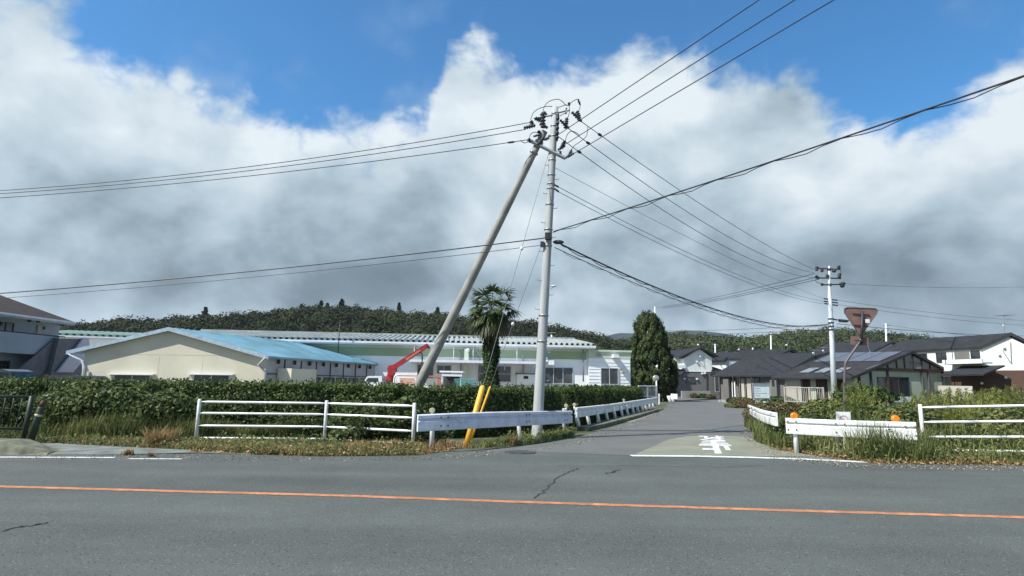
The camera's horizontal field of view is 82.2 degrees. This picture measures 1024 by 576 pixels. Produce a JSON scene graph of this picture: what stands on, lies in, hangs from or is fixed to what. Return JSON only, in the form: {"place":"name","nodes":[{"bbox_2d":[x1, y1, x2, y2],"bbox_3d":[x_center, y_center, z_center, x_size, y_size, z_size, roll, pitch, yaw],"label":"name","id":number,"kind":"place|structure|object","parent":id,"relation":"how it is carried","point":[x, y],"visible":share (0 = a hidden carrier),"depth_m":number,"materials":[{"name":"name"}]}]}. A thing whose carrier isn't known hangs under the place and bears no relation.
{"place":"outdoors","nodes":[
{"label":"outdoors","id":0,"kind":"place"},
{"bbox_2d":[33,442,249,454],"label":"pavement","id":1,"kind":"structure","parent":0,"point":[78,449],"depth_m":12.79,"materials":[{"name":"concrete"}]},
{"bbox_2d":[27,401,44,440],"bbox_3d":[-11.329,3.235,13.935,0.325,1.106,0.170,1,-9,0],"label":"marker post","id":2,"kind":"object","parent":1,"relation":"on","point":[36,421],"visible":0.91,"depth_m":13.89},
{"bbox_2d":[138,425,184,447],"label":"grass tuft","id":3,"kind":"object","parent":1,"relation":"on","point":[164,433],"visible":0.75,"depth_m":13.50,"materials":[{"name":"plant"}]},
{"bbox_2d":[244,321,643,388],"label":"hills","id":4,"kind":"structure","parent":0,"point":[315,330],"depth_m":213.91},
{"bbox_2d":[59,303,720,386],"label":"forest","id":5,"kind":"object","parent":4,"relation":"on","point":[401,321],"visible":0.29,"depth_m":219.24,"materials":[{"name":"green plant"}]},
{"bbox_2d":[0,445,1023,575],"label":"road","id":6,"kind":"structure","parent":0,"point":[110,533],"depth_m":6.89,"materials":[{"name":"asphalt"}]},
{"bbox_2d":[0,485,1023,517],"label":"line","id":7,"kind":"object","parent":6,"relation":"on","point":[727,508],"visible":1,"depth_m":7.80,"materials":[{"name":"orange paint"}]},
{"bbox_2d":[0,391,1023,465],"bbox_3d":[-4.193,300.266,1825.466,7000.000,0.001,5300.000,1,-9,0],"label":"ground","id":8,"kind":"structure","parent":0,"point":[661,406],"depth_m":16.46,"materials":[{"name":"soil"}]},
{"bbox_2d":[0,395,34,438],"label":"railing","id":9,"kind":"object","parent":8,"relation":"on","point":[24,428],"visible":0.91,"depth_m":14.25,"materials":[{"name":"metal"}]},
{"bbox_2d":[0,438,67,454],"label":"roadside kerb","id":10,"kind":"structure","parent":8,"relation":"on","point":[19,447],"depth_m":12.04,"materials":[{"name":"concrete"}]},
{"bbox_2d":[57,409,215,438],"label":"tall weeds","id":11,"kind":"object","parent":8,"relation":"on","point":[102,428],"visible":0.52,"depth_m":15.01,"materials":[{"name":"green plant"}]},
{"bbox_2d":[0,374,408,433],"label":"hedge","id":12,"kind":"object","parent":8,"relation":"on","point":[283,391],"visible":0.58,"depth_m":16.38,"materials":[{"name":"green plant"}]},
{"bbox_2d":[42,378,213,426],"bbox_3d":[-10.342,3.147,15.879,4.505,1.371,1.454,1,-9,0],"label":"vine shrub","id":13,"kind":"object","parent":12,"relation":"attached to","point":[67,402],"visible":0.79,"depth_m":15.48,"materials":[{"name":"green plant"}]},
{"bbox_2d":[0,419,419,441],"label":"verge grass","id":14,"kind":"structure","parent":8,"relation":"on","point":[46,432],"depth_m":15.00,"materials":[{"name":"green plant"}]},
{"bbox_2d":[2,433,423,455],"bbox_3d":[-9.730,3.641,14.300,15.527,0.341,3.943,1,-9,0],"label":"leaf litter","id":15,"kind":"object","parent":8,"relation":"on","point":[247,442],"visible":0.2,"depth_m":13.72,"materials":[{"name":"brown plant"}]},
{"bbox_2d":[0,430,426,455],"bbox_3d":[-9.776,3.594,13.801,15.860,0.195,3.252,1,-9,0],"label":"verge grass","id":16,"kind":"structure","parent":8,"relation":"on","point":[284,452],"depth_m":13.32,"materials":[{"name":"green plant"}]},
{"bbox_2d":[21,389,454,440],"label":"creeping vines","id":17,"kind":"object","parent":8,"relation":"on","point":[314,422],"visible":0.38,"depth_m":15.59,"materials":[{"name":"green plant"}]},
{"bbox_2d":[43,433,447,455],"bbox_3d":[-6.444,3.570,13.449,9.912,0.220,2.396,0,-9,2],"label":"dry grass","id":18,"kind":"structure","parent":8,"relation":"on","point":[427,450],"depth_m":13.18,"materials":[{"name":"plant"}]},
{"bbox_2d":[210,418,394,438],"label":"tall weeds","id":19,"kind":"object","parent":8,"relation":"on","point":[261,430],"visible":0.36,"depth_m":15.45,"materials":[{"name":"green plant"}]},
{"bbox_2d":[194,399,415,444],"bbox_3d":[-5.193,3.464,14.984,5.820,1.160,0.714,0,-9,8],"label":"rail fence","id":20,"kind":"object","parent":8,"relation":"on","point":[325,414],"visible":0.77,"depth_m":15.11,"materials":[{"name":"white paint"}]},
{"bbox_2d":[330,395,429,440],"bbox_3d":[-3.349,3.348,15.034,2.538,1.234,1.203,2,-9,-6],"label":"fence vine","id":21,"kind":"object","parent":20,"relation":"attached to","point":[358,432],"visible":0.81,"depth_m":14.79,"materials":[{"name":"green plant"}]},
{"bbox_2d":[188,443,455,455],"bbox_3d":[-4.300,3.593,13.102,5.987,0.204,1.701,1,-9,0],"label":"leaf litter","id":22,"kind":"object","parent":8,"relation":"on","point":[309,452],"visible":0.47,"depth_m":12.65,"materials":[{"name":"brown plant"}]},
{"bbox_2d":[340,438,469,452],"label":"dry grass","id":23,"kind":"structure","parent":8,"relation":"on","point":[440,442],"depth_m":14.12,"materials":[{"name":"plant"}]},
{"bbox_2d":[412,130,546,387],"bbox_3d":[-1.484,0.011,18.757,5.528,9.834,0.364,-4,-10,25],"label":"strut pole","id":24,"kind":"object","parent":8,"relation":"on","point":[433,355],"visible":0.75,"depth_m":18.63,"materials":[{"name":"concrete"}]},
{"bbox_2d":[397,381,565,438],"bbox_3d":[-0.812,3.764,18.397,6.329,1.670,1.956,8,-12,-38],"label":"hedge","id":25,"kind":"object","parent":8,"relation":"on","point":[453,399],"visible":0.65,"depth_m":17.53,"materials":[{"name":"green plant"}]},
{"bbox_2d":[464,284,521,387],"bbox_3d":[-0.829,2.512,22.922,2.252,5.524,2.314,-6,-12,37],"label":"palm tree","id":26,"kind":"object","parent":8,"relation":"on","point":[487,323],"visible":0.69,"depth_m":22.68,"materials":[{"name":"green plant"}]},
{"bbox_2d":[417,404,572,446],"bbox_3d":[0.060,3.760,16.044,1.032,1.076,7.422,-5,-11,34],"label":"guardrail","id":27,"kind":"object","parent":8,"relation":"on","point":[432,423],"visible":0.97,"depth_m":14.32,"materials":[{"name":"metal"}]},
{"bbox_2d":[470,427,576,448],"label":"verge grass","id":28,"kind":"structure","parent":8,"relation":"on","point":[521,442],"depth_m":15.73,"materials":[{"name":"green plant"}]},
{"bbox_2d":[481,423,571,447],"bbox_3d":[0.648,4.196,17.040,1.220,0.424,6.292,-5,-11,30],"label":"ground creeper","id":29,"kind":"object","parent":8,"relation":"on","point":[528,435],"visible":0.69,"depth_m":16.52,"materials":[{"name":"green plant"}]},
{"bbox_2d":[520,99,587,438],"bbox_3d":[1.254,-0.687,17.541,2.130,10.756,0.609,1,-9,0],"label":"utility pole","id":30,"kind":"object","parent":8,"relation":"on","point":[540,366],"visible":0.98,"depth_m":17.64,"materials":[{"name":"concrete"}]},
{"bbox_2d":[0,129,525,193],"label":"power cable","id":31,"kind":"object","parent":30,"relation":"attached to","point":[267,168],"visible":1,"depth_m":18.90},
{"bbox_2d":[0,139,527,197],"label":"power cable","id":32,"kind":"object","parent":30,"relation":"attached to","point":[509,142],"visible":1,"depth_m":18.85,"materials":[{"name":"rubber"}]},
{"bbox_2d":[0,122,529,190],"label":"power cable","id":33,"kind":"object","parent":30,"relation":"attached to","point":[271,163],"visible":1,"depth_m":18.92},
{"bbox_2d":[0,245,539,298],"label":"power cable","id":34,"kind":"object","parent":30,"relation":"attached to","point":[277,274],"visible":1,"depth_m":18.34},
{"bbox_2d":[0,238,542,293],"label":"power cable","id":35,"kind":"object","parent":30,"relation":"attached to","point":[275,268],"visible":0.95,"depth_m":18.35,"materials":[{"name":"rubber"}]},
{"bbox_2d":[483,153,548,384],"bbox_3d":[-0.003,-0.149,16.303,0.095,8.665,3.306,-8,-12,42],"label":"guy wire","id":36,"kind":"object","parent":30,"relation":"attached to","point":[521,248],"visible":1,"depth_m":16.49,"materials":[{"name":"grey metal"}]},
{"bbox_2d":[463,385,484,446],"bbox_3d":[-0.944,3.202,14.704,0.144,1.517,0.675,-7,-12,40],"label":"guy guard","id":37,"kind":"object","parent":36,"relation":"attached to","point":[475,409],"visible":0.81,"depth_m":14.75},
{"bbox_2d":[558,0,758,134],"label":"power cable","id":38,"kind":"object","parent":30,"relation":"attached to","point":[664,63],"visible":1,"depth_m":13.92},
{"bbox_2d":[566,0,794,143],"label":"power cable","id":39,"kind":"object","parent":30,"relation":"attached to","point":[688,66],"visible":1,"depth_m":13.54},
{"bbox_2d":[569,129,811,272],"bbox_3d":[12.171,-2.799,31.037,0.090,1.108,33.104,-7,-12,38],"label":"power cable","id":40,"kind":"object","parent":30,"relation":"attached to","point":[587,142],"visible":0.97,"depth_m":23.14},
{"bbox_2d":[560,244,827,327],"bbox_3d":[12.454,1.064,30.355,0.100,1.398,33.925,-7,-12,40],"label":"telephone cable","id":41,"kind":"object","parent":30,"relation":"attached to","point":[609,267],"visible":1,"depth_m":22.54,"materials":[{"name":"rubber"}]},
{"bbox_2d":[581,121,809,267],"bbox_3d":[12.367,-3.242,31.110,0.090,0.772,32.839,-7,-12,38],"label":"power cable","id":42,"kind":"object","parent":30,"relation":"attached to","point":[599,134],"visible":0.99,"depth_m":23.43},
{"bbox_2d":[574,0,833,153],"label":"power cable","id":43,"kind":"object","parent":30,"relation":"attached to","point":[714,70],"visible":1,"depth_m":13.12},
{"bbox_2d":[553,75,1023,232],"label":"telephone cable","id":44,"kind":"object","parent":30,"relation":"attached to","point":[917,112],"visible":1,"depth_m":11.14,"materials":[{"name":"rubber"}]},
{"bbox_2d":[573,397,657,426],"bbox_3d":[5.994,6.121,29.964,0.463,0.970,21.333,-3,-10,21],"label":"guardrail","id":45,"kind":"object","parent":8,"relation":"on","point":[589,411],"visible":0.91,"depth_m":25.96,"materials":[{"name":"metal"}]},
{"bbox_2d":[577,409,658,430],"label":"road edge kerb","id":46,"kind":"structure","parent":8,"relation":"on","point":[609,422],"depth_m":23.91,"materials":[{"name":"concrete"}]},
{"bbox_2d":[628,309,678,401],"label":"conical tree","id":47,"kind":"object","parent":8,"relation":"on","point":[650,349],"visible":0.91,"depth_m":60.24,"materials":[{"name":"green plant"}]},
{"bbox_2d":[752,383,769,403],"bbox_3d":[16.817,7.341,39.541,1.323,1.845,0.120,3,-10,-14],"label":"notice board","id":48,"kind":"object","parent":8,"relation":"on","point":[760,390],"visible":0.86,"depth_m":39.57,"materials":[{"name":"metal"}]},
{"bbox_2d":[747,405,777,425],"bbox_3d":[8.916,4.751,21.139,0.585,0.997,12.038,-2,-10,18],"label":"guardrail","id":49,"kind":"object","parent":8,"relation":"on","point":[770,417],"visible":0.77,"depth_m":16.86,"materials":[{"name":"metal"}]},
{"bbox_2d":[741,413,788,448],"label":"tall weeds","id":50,"kind":"object","parent":8,"relation":"on","point":[747,425],"visible":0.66,"depth_m":16.30,"materials":[{"name":"green plant"}]},
{"bbox_2d":[741,401,801,422],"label":"brown shrub","id":51,"kind":"object","parent":8,"relation":"on","point":[772,406],"visible":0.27,"depth_m":22.20,"materials":[{"name":"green plant"}]},
{"bbox_2d":[758,396,800,403],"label":"shrub","id":52,"kind":"object","parent":8,"relation":"on","point":[775,398],"visible":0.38,"depth_m":44.03,"materials":[{"name":"green plant"}]},
{"bbox_2d":[784,387,824,402],"bbox_3d":[17.725,6.833,35.655,0.094,1.618,3.656,2,-9,-10],"label":"veranda railing","id":53,"kind":"object","parent":8,"relation":"on","point":[797,397],"visible":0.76,"depth_m":35.86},
{"bbox_2d":[778,414,840,443],"bbox_3d":[8.070,3.861,15.885,1.704,0.904,1.096,1,-9,0],"label":"green shrub","id":54,"kind":"object","parent":8,"relation":"on","point":[802,416],"visible":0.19,"depth_m":15.82,"materials":[{"name":"green plant"}]},
{"bbox_2d":[796,397,859,416],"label":"green shrub","id":55,"kind":"object","parent":8,"relation":"on","point":[823,406],"visible":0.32,"depth_m":19.32,"materials":[{"name":"green plant"}]},
{"bbox_2d":[815,266,848,398],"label":"utility pole","id":56,"kind":"object","parent":8,"relation":"on","point":[831,338],"visible":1,"depth_m":43.15,"materials":[{"name":"concrete"}]},
{"bbox_2d":[558,136,814,277],"bbox_3d":[12.172,-2.330,30.960,0.090,1.340,33.518,-7,-12,39],"label":"power cable","id":57,"kind":"object","parent":56,"relation":"attached to","point":[579,152],"visible":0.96,"depth_m":23.23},
{"bbox_2d":[554,247,827,331],"bbox_3d":[12.340,1.319,30.313,0.085,1.109,34.028,-7,-12,40],"label":"telephone cable","id":58,"kind":"object","parent":56,"relation":"attached to","point":[671,297],"visible":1,"depth_m":22.72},
{"bbox_2d":[832,379,860,420],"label":"fern weed","id":59,"kind":"object","parent":8,"relation":"on","point":[846,393],"visible":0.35,"depth_m":15.73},
{"bbox_2d":[785,412,916,452],"bbox_3d":[7.890,3.494,13.758,2.656,1.066,0.410,-3,-10,23],"label":"guardrail","id":60,"kind":"object","parent":8,"relation":"on","point":[795,425],"visible":0.84,"depth_m":13.78,"materials":[{"name":"metal"}]},
{"bbox_2d":[771,347,943,406],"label":"solar bungalow","id":61,"kind":"object","parent":8,"relation":"on","point":[906,373],"visible":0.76,"depth_m":50.41,"materials":[{"name":"stone"}]},
{"bbox_2d":[889,377,910,396],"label":"sliding door","id":62,"kind":"structure","parent":61,"relation":"in","point":[898,385],"depth_m":49.82,"materials":[{"name":"grey glass"}]},
{"bbox_2d":[847,383,867,407],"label":"fern weed","id":63,"kind":"object","parent":8,"relation":"on","point":[863,396],"visible":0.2,"depth_m":18.70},
{"bbox_2d":[843,307,877,409],"bbox_3d":[9.769,2.495,16.411,1.291,3.952,0.131,0,-9,2],"label":"road sign","id":64,"kind":"object","parent":8,"relation":"on","point":[860,319],"visible":0.87,"depth_m":16.66,"materials":[{"name":"red metal"}]},
{"bbox_2d":[832,385,899,404],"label":"round bush","id":65,"kind":"object","parent":8,"relation":"on","point":[882,392],"visible":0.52,"depth_m":36.74,"materials":[{"name":"green plant"}]},
{"bbox_2d":[747,403,1023,455],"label":"tall weeds","id":66,"kind":"object","parent":8,"relation":"on","point":[964,433],"visible":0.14,"depth_m":14.61,"materials":[{"name":"green plant"}]},
{"bbox_2d":[827,404,944,439],"bbox_3d":[10.213,3.792,16.343,3.184,1.158,1.778,1,-9,0],"label":"green shrub","id":67,"kind":"object","parent":8,"relation":"on","point":[910,411],"visible":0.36,"depth_m":16.04,"materials":[{"name":"green plant"}]},
{"bbox_2d":[753,410,1023,463],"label":"ground creeper","id":68,"kind":"object","parent":8,"relation":"on","point":[937,452],"visible":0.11,"depth_m":13.31,"materials":[{"name":"green plant"}]},
{"bbox_2d":[834,412,946,463],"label":"tall weeds","id":69,"kind":"object","parent":8,"relation":"on","point":[893,446],"visible":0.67,"depth_m":12.96,"materials":[{"name":"green plant"}]},
{"bbox_2d":[765,426,1023,463],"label":"ground creeper","id":70,"kind":"object","parent":8,"relation":"on","point":[981,455],"visible":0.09,"depth_m":12.93,"materials":[{"name":"green plant"}]},
{"bbox_2d":[770,444,1023,465],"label":"leaf litter","id":71,"kind":"object","parent":8,"relation":"on","point":[899,461],"visible":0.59,"depth_m":12.55,"materials":[{"name":"brown plant"}]},
{"bbox_2d":[802,436,1023,464],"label":"verge grass","id":72,"kind":"structure","parent":8,"relation":"on","point":[819,444],"depth_m":12.92,"materials":[{"name":"green plant"}]},
{"bbox_2d":[803,429,1023,464],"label":"tall weeds","id":73,"kind":"object","parent":8,"relation":"on","point":[948,447],"visible":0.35,"depth_m":13.09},
{"bbox_2d":[921,387,956,430],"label":"fern weed","id":74,"kind":"object","parent":8,"relation":"on","point":[944,404],"visible":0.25,"depth_m":16.60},
{"bbox_2d":[941,392,969,426],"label":"fern weed","id":75,"kind":"object","parent":8,"relation":"on","point":[963,401],"visible":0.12,"depth_m":17.92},
{"bbox_2d":[953,390,983,426],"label":"fern weed","id":76,"kind":"object","parent":8,"relation":"on","point":[955,410],"visible":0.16,"depth_m":17.42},
{"bbox_2d":[918,404,1023,452],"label":"rail fence","id":77,"kind":"object","parent":8,"relation":"on","point":[921,419],"visible":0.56,"depth_m":13.83,"materials":[{"name":"white paint"}]},
{"bbox_2d":[961,390,999,433],"bbox_3d":[13.073,3.644,16.379,0.906,1.685,0.859,6,-11,-31],"label":"fern weed","id":78,"kind":"object","parent":8,"relation":"on","point":[982,400],"visible":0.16,"depth_m":16.41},
{"bbox_2d":[950,407,1023,445],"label":"green shrub","id":79,"kind":"object","parent":8,"relation":"on","point":[994,414],"visible":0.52,"depth_m":14.96,"materials":[{"name":"green plant"}]},
{"bbox_2d":[981,386,1019,417],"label":"fern weed","id":80,"kind":"object","parent":8,"relation":"on","point":[998,399],"visible":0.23,"depth_m":17.06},
{"bbox_2d":[999,385,1023,426],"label":"fern weed","id":81,"kind":"object","parent":8,"relation":"on","point":[1016,397],"visible":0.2,"depth_m":16.46,"materials":[{"name":"green plant"}]},
{"bbox_2d":[0,0,1023,337],"label":"sky","id":82,"kind":"structure","parent":0,"point":[92,91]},
{"bbox_2d":[601,410,654,421],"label":"yard","id":83,"kind":"structure","parent":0,"point":[611,418],"depth_m":29.06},
{"bbox_2d":[0,369,35,379],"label":"parked van","id":84,"kind":"object","parent":83,"relation":"on","point":[13,372],"visible":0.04,"depth_m":28.84,"materials":[{"name":"grey metal"}]},
{"bbox_2d":[0,295,89,380],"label":"apartment building","id":85,"kind":"structure","parent":83,"relation":"on","point":[30,340],"depth_m":39.24,"materials":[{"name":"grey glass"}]},
{"bbox_2d":[59,330,140,375],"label":"factory wing","id":86,"kind":"structure","parent":83,"relation":"on","point":[95,337],"depth_m":57.74,"materials":[{"name":"metal"}]},
{"bbox_2d":[66,327,377,384],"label":"warehouse","id":87,"kind":"structure","parent":83,"relation":"on","point":[171,353],"depth_m":32.77,"materials":[{"name":"paint"}]},
{"bbox_2d":[193,375,229,382],"bbox_3d":[-16.652,5.100,32.480,2.022,0.640,0.090,1,-9,0],"label":"window","id":88,"kind":"structure","parent":87,"relation":"in","point":[195,377],"depth_m":32.53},
{"bbox_2d":[201,322,595,388],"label":"factory building","id":89,"kind":"structure","parent":83,"relation":"on","point":[566,361],"depth_m":45.16,"materials":[{"name":"white metal"}]},
{"bbox_2d":[478,365,510,381],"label":"window","id":90,"kind":"structure","parent":89,"relation":"in","point":[504,375],"depth_m":45.25,"materials":[{"name":"grey glass"}]},
{"bbox_2d":[545,367,572,383],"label":"window","id":91,"kind":"structure","parent":89,"relation":"in","point":[555,375],"depth_m":45.73,"materials":[{"name":"glass"}]},
{"bbox_2d":[364,344,440,385],"bbox_3d":[-6.155,5.115,33.950,4.345,3.789,1.712,1,-9,0],"label":"crane truck","id":92,"kind":"object","parent":83,"relation":"on","point":[392,371],"visible":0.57,"depth_m":33.59,"materials":[{"name":"red metal"}]},
{"bbox_2d":[439,371,465,387],"bbox_3d":[-3.711,6.340,36.548,1.429,2.289,2.200,1,-9,0],"label":"yard shelter","id":93,"kind":"object","parent":83,"relation":"on","point":[449,377],"visible":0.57,"depth_m":36.22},
{"bbox_2d":[546,384,644,426],"bbox_3d":[5.080,5.917,31.087,1.941,1.711,19.701,-3,-10,20],"label":"hedge","id":94,"kind":"object","parent":83,"relation":"on","point":[587,395],"visible":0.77,"depth_m":25.41,"materials":[{"name":"green plant"}]},
{"bbox_2d":[588,350,631,386],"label":"factory annex","id":95,"kind":"object","parent":83,"relation":"on","point":[609,367],"visible":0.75,"depth_m":46.09,"materials":[{"name":"metal"}]},
{"bbox_2d":[600,368,618,384],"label":"window","id":96,"kind":"structure","parent":95,"relation":"in","point":[609,376],"depth_m":45.99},
{"bbox_2d":[484,397,853,460],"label":"side road","id":97,"kind":"structure","parent":0,"point":[681,417],"depth_m":20.49,"materials":[{"name":"asphalt"}]},
{"bbox_2d":[8,412,1023,470],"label":"road grit","id":98,"kind":"object","parent":97,"relation":"on","point":[992,468],"visible":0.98,"depth_m":12.06,"materials":[{"name":"gravel"}]},
{"bbox_2d":[634,435,815,455],"bbox_3d":[5.124,4.272,16.116,4.717,0.001,5.689,1,-9,0],"label":"painted patch","id":99,"kind":"object","parent":97,"relation":"on","point":[690,445],"visible":0.83,"depth_m":14.82,"materials":[{"name":"beige paint"}]},
{"bbox_2d":[699,436,730,453],"bbox_3d":[5.581,4.283,16.190,0.824,0.005,5.275,-2,-10,16],"label":"road lettering","id":100,"kind":"object","parent":99,"relation":"on","point":[715,445],"visible":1,"depth_m":15.83,"materials":[{"name":"white paint"}]},
{"bbox_2d":[631,455,867,462],"bbox_3d":[5.142,3.758,12.978,5.007,0.001,0.544,0,-9,7],"label":"edge line","id":101,"kind":"object","parent":97,"relation":"on","point":[741,457],"visible":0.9,"depth_m":13.09,"materials":[{"name":"white paint"}]},
{"bbox_2d":[606,330,736,339],"bbox_3d":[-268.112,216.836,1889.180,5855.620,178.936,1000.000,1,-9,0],"label":"hills","id":102,"kind":"structure","parent":0,"point":[617,336],"depth_m":1759.02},
{"bbox_2d":[938,386,972,400],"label":"garden wall","id":103,"kind":"structure","parent":0,"point":[953,388],"depth_m":40.51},
{"label":"courtyard ground","id":104,"kind":"structure","parent":0,"visible":0},
{"bbox_2d":[723,349,798,365],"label":"grey gable house","id":105,"kind":"structure","parent":104,"relation":"on","point":[736,357],"depth_m":85.24,"materials":[{"name":"stone"}]},
{"bbox_2d":[711,355,819,400],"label":"long bungalow","id":106,"kind":"object","parent":104,"relation":"on","point":[739,378],"visible":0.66,"depth_m":65.03,"materials":[{"name":"stone"}]},
{"bbox_2d":[765,352,829,356],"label":"roof","id":107,"kind":"structure","parent":104,"relation":"on","point":[819,354],"depth_m":81.60,"materials":[{"name":"tile"}]},
{"bbox_2d":[809,341,896,352],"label":"dark roof house","id":108,"kind":"structure","parent":104,"relation":"on","point":[849,347],"depth_m":79.57,"materials":[{"name":"stone"}]},
{"bbox_2d":[880,332,1023,401],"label":"brown white house","id":109,"kind":"structure","parent":104,"relation":"on","point":[979,362],"depth_m":48.48,"materials":[{"name":"stone"}]},
{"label":"pavement","id":110,"kind":"structure","parent":0,"visible":0},
{"bbox_2d":[645,347,721,397],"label":"two tone house","id":111,"kind":"structure","parent":110,"relation":"on","point":[696,371],"depth_m":84.84,"materials":[{"name":"stone"}]},
{"bbox_2d":[711,352,735,368],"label":"white house","id":112,"kind":"structure","parent":110,"relation":"on","point":[719,362],"depth_m":93.28,"materials":[{"name":"stone"}]},
{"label":"hills","id":113,"kind":"structure","parent":0,"visible":0},
{"bbox_2d":[620,326,941,352],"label":"forest","id":114,"kind":"object","parent":113,"relation":"on","point":[802,341],"visible":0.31,"depth_m":333.33,"materials":[{"name":"green plant"}]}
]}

